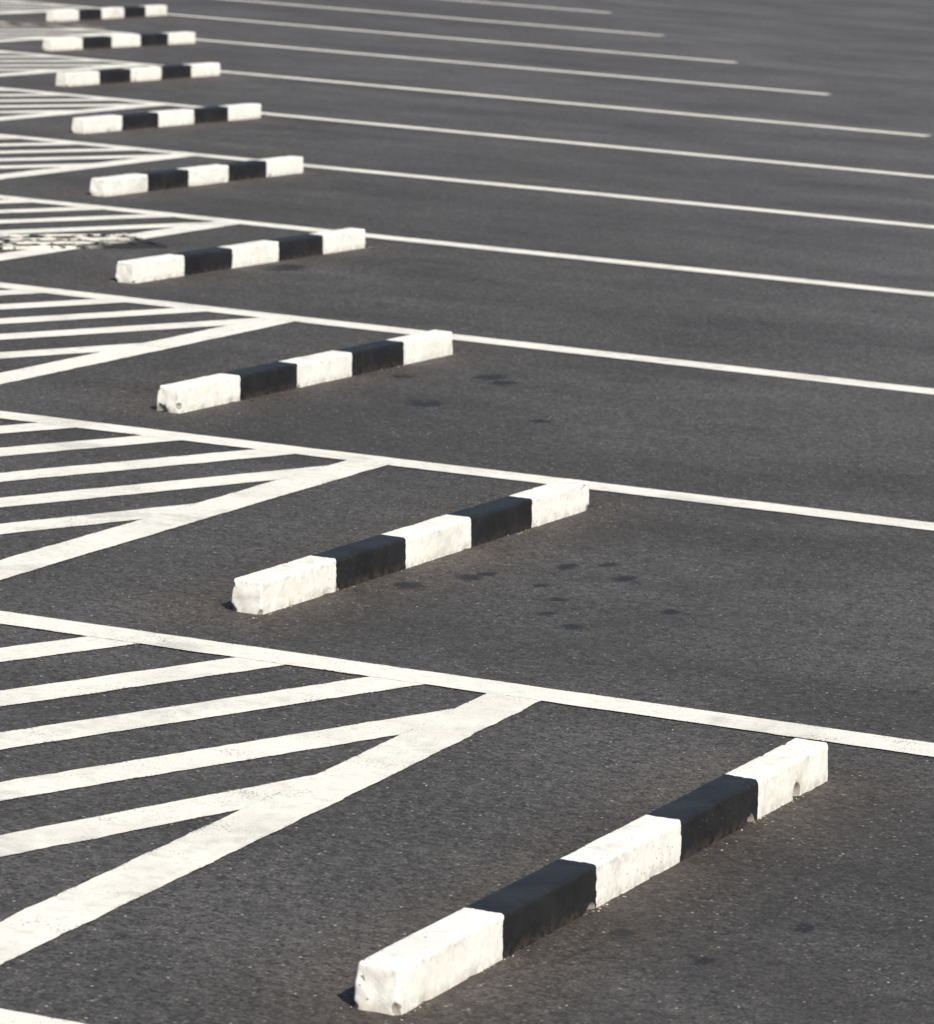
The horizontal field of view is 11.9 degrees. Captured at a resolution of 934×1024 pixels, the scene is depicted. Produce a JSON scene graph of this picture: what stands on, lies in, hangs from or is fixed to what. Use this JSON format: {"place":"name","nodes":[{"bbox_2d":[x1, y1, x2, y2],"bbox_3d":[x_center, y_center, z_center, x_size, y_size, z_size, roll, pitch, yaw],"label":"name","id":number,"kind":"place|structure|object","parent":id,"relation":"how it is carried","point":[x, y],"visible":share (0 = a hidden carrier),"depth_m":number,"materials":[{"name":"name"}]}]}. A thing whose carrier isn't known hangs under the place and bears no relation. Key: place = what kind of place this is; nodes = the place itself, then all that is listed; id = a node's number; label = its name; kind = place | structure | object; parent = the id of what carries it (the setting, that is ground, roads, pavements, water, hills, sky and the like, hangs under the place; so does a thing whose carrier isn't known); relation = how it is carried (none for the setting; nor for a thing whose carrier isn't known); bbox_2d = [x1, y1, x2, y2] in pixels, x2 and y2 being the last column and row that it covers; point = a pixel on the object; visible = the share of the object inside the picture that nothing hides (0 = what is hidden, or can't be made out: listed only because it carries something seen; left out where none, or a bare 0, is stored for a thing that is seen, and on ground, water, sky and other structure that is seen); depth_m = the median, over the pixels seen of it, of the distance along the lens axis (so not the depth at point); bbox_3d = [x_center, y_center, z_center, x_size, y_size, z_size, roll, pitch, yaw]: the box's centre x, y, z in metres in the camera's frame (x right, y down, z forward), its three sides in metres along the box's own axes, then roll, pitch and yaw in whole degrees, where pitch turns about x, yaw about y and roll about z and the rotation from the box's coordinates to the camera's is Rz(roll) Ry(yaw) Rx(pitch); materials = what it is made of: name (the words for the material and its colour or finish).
{"place":"outdoors","nodes":[
{"label":"outdoors","id":0,"kind":"place"},
{"bbox_2d":[0,0,933,1023],"bbox_3d":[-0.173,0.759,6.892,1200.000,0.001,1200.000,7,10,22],"label":"asphalt ground","id":1,"kind":"structure","parent":0,"point":[806,620],"depth_m":12.08,"materials":[{"name":"grey asphalt"}]},
{"bbox_2d":[0,1008,83,1023],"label":"parking bay line","id":2,"kind":"object","parent":1,"relation":"on","point":[10,1017],"visible":1,"depth_m":6.71,"materials":[{"name":"paint"}]},
{"bbox_2d":[0,2,86,13],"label":"hatched road marking","id":3,"kind":"object","parent":1,"relation":"on","point":[25,11],"visible":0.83,"depth_m":34.31,"materials":[{"name":"paint"}]},
{"bbox_2d":[0,22,105,29],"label":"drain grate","id":4,"kind":"object","parent":1,"relation":"on","point":[40,25],"visible":1,"depth_m":32.16,"materials":[{"name":"metal"}]},
{"bbox_2d":[0,29,124,41],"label":"hatched road marking","id":5,"kind":"object","parent":1,"relation":"on","point":[22,38],"visible":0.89,"depth_m":31.31,"materials":[{"name":"paint"}]},
{"bbox_2d":[0,52,146,75],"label":"hatched road marking","id":6,"kind":"object","parent":1,"relation":"on","point":[99,66],"visible":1,"depth_m":28.11,"materials":[{"name":"paint"}]},
{"bbox_2d":[0,89,162,120],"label":"hatched road marking","id":7,"kind":"object","parent":1,"relation":"on","point":[42,113],"visible":1,"depth_m":24.72,"materials":[{"name":"paint"}]},
{"bbox_2d":[0,233,166,248],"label":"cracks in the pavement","id":8,"kind":"object","parent":1,"relation":"on","point":[80,241],"visible":1,"depth_m":17.67,"materials":[{"name":"white paint"}]},
{"bbox_2d":[0,137,190,178],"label":"hatched road marking","id":9,"kind":"object","parent":1,"relation":"on","point":[73,167],"visible":1,"depth_m":21.47,"materials":[{"name":"paint"}]},
{"bbox_2d":[46,5,166,21],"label":"wheel stop","id":10,"kind":"object","parent":1,"relation":"on","point":[102,13],"visible":1,"depth_m":33.65,"materials":[{"name":"paint"}]},
{"bbox_2d":[0,200,235,260],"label":"hatched road marking","id":11,"kind":"object","parent":1,"relation":"on","point":[177,228],"visible":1,"depth_m":18.44,"materials":[{"name":"paint"}]},
{"bbox_2d":[42,32,194,50],"bbox_3d":[-2.337,-3.182,30.397,0.083,0.080,2.025,8,10,23],"label":"wheel stop","id":12,"kind":"object","parent":1,"relation":"on","point":[92,42],"visible":1,"depth_m":30.28,"materials":[{"name":"paint"}]},
{"bbox_2d":[55,62,219,85],"bbox_3d":[-1.974,-2.648,27.207,0.083,0.080,2.017,7,10,22],"label":"wheel stop","id":13,"kind":"object","parent":1,"relation":"on","point":[94,77],"visible":1,"depth_m":27.08,"materials":[{"name":"paint"}]},
{"bbox_2d":[0,290,293,383],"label":"hatched road marking","id":14,"kind":"object","parent":1,"relation":"on","point":[106,353],"visible":1,"depth_m":14.96,"materials":[{"name":"paint"}]},
{"bbox_2d":[72,103,260,133],"bbox_3d":[-1.578,-2.094,23.904,0.083,0.080,2.017,8,10,23],"label":"wheel stop","id":15,"kind":"object","parent":1,"relation":"on","point":[120,122],"visible":1,"depth_m":23.77,"materials":[{"name":"concrete"}]},
{"bbox_2d":[0,423,385,579],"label":"hatched road marking","id":16,"kind":"object","parent":1,"relation":"on","point":[153,520],"visible":1,"depth_m":11.72,"materials":[{"name":"paint"}]},
{"bbox_2d":[89,156,302,196],"bbox_3d":[-1.217,-1.541,20.600,0.083,0.080,2.019,7,10,23],"label":"wheel stop","id":17,"kind":"object","parent":1,"relation":"on","point":[175,178],"visible":1,"depth_m":20.46,"materials":[{"name":"concrete"}]},
{"bbox_2d":[115,228,364,282],"bbox_3d":[-0.847,-0.992,17.319,0.083,0.080,1.981,8,10,23],"label":"wheel stop","id":18,"kind":"object","parent":1,"relation":"on","point":[158,267],"visible":1,"depth_m":17.18,"materials":[{"name":"concrete"}]},
{"bbox_2d":[0,636,540,964],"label":"hatched road marking","id":19,"kind":"object","parent":1,"relation":"on","point":[266,809],"visible":1,"depth_m":8.48,"materials":[{"name":"paint"}]},
{"bbox_2d":[157,330,452,413],"bbox_3d":[-0.478,-0.446,14.060,0.083,0.080,1.970,7,10,23],"label":"wheel stop","id":20,"kind":"object","parent":1,"relation":"on","point":[228,387],"visible":1,"depth_m":13.90,"materials":[{"name":"paint"}]},
{"bbox_2d":[1,0,735,62],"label":"parking bay line","id":21,"kind":"object","parent":1,"relation":"on","point":[399,33],"visible":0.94,"depth_m":34.01,"materials":[{"name":"paint"}]},
{"bbox_2d":[231,478,588,614],"bbox_3d":[-0.103,0.072,10.977,0.083,0.080,1.972,7,10,23],"label":"wheel stop","id":22,"kind":"object","parent":1,"relation":"on","point":[282,586],"visible":1,"depth_m":10.79,"materials":[{"name":"paint"}]},
{"bbox_2d":[9,22,828,94],"bbox_3d":[-1.271,-3.250,31.447,7.984,0.001,0.158,7,10,22],"label":"parking bay line","id":23,"kind":"object","parent":1,"relation":"on","point":[475,63],"visible":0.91,"depth_m":30.90,"materials":[{"name":"paint"}]},
{"bbox_2d":[236,0,665,35],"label":"parking bay line","id":24,"kind":"object","parent":1,"relation":"on","point":[451,18],"visible":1,"depth_m":36.90,"materials":[{"name":"paint"}]},
{"bbox_2d":[0,50,930,135],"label":"parking bay line","id":25,"kind":"object","parent":1,"relation":"on","point":[489,95],"visible":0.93,"depth_m":27.69,"materials":[{"name":"paint"}]},
{"bbox_2d":[0,611,933,756],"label":"parking bay line","id":26,"kind":"object","parent":1,"relation":"on","point":[798,730],"visible":1,"depth_m":9.43,"materials":[{"name":"paint"}]},
{"bbox_2d":[0,411,933,530],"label":"parking bay line","id":27,"kind":"object","parent":1,"relation":"on","point":[915,524],"visible":0.94,"depth_m":12.39,"materials":[{"name":"paint"}]},
{"bbox_2d":[0,282,933,394],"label":"parking bay line","id":28,"kind":"object","parent":1,"relation":"on","point":[836,380],"visible":0.98,"depth_m":15.34,"materials":[{"name":"paint"}]},
{"bbox_2d":[0,195,933,295],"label":"parking bay line","id":29,"kind":"object","parent":1,"relation":"on","point":[790,279],"visible":0.94,"depth_m":18.46,"materials":[{"name":"paint"}]},
{"bbox_2d":[0,134,933,227],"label":"parking bay line","id":30,"kind":"object","parent":1,"relation":"on","point":[501,184],"visible":0.94,"depth_m":21.50,"materials":[{"name":"paint"}]},
{"bbox_2d":[0,87,933,177],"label":"parking bay line","id":31,"kind":"object","parent":1,"relation":"on","point":[539,139],"visible":0.92,"depth_m":24.54,"materials":[{"name":"paint"}]},
{"bbox_2d":[456,0,612,12],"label":"parking bay line","id":32,"kind":"object","parent":1,"relation":"on","point":[534,6],"visible":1,"depth_m":39.82,"materials":[{"name":"paint"}]},
{"bbox_2d":[354,738,827,1014],"bbox_3d":[0.264,0.605,7.798,0.083,0.080,2.047,7,10,22],"label":"wheel stop","id":33,"kind":"object","parent":1,"relation":"on","point":[411,972],"visible":1,"depth_m":7.55,"materials":[{"name":"paint"}]}
]}

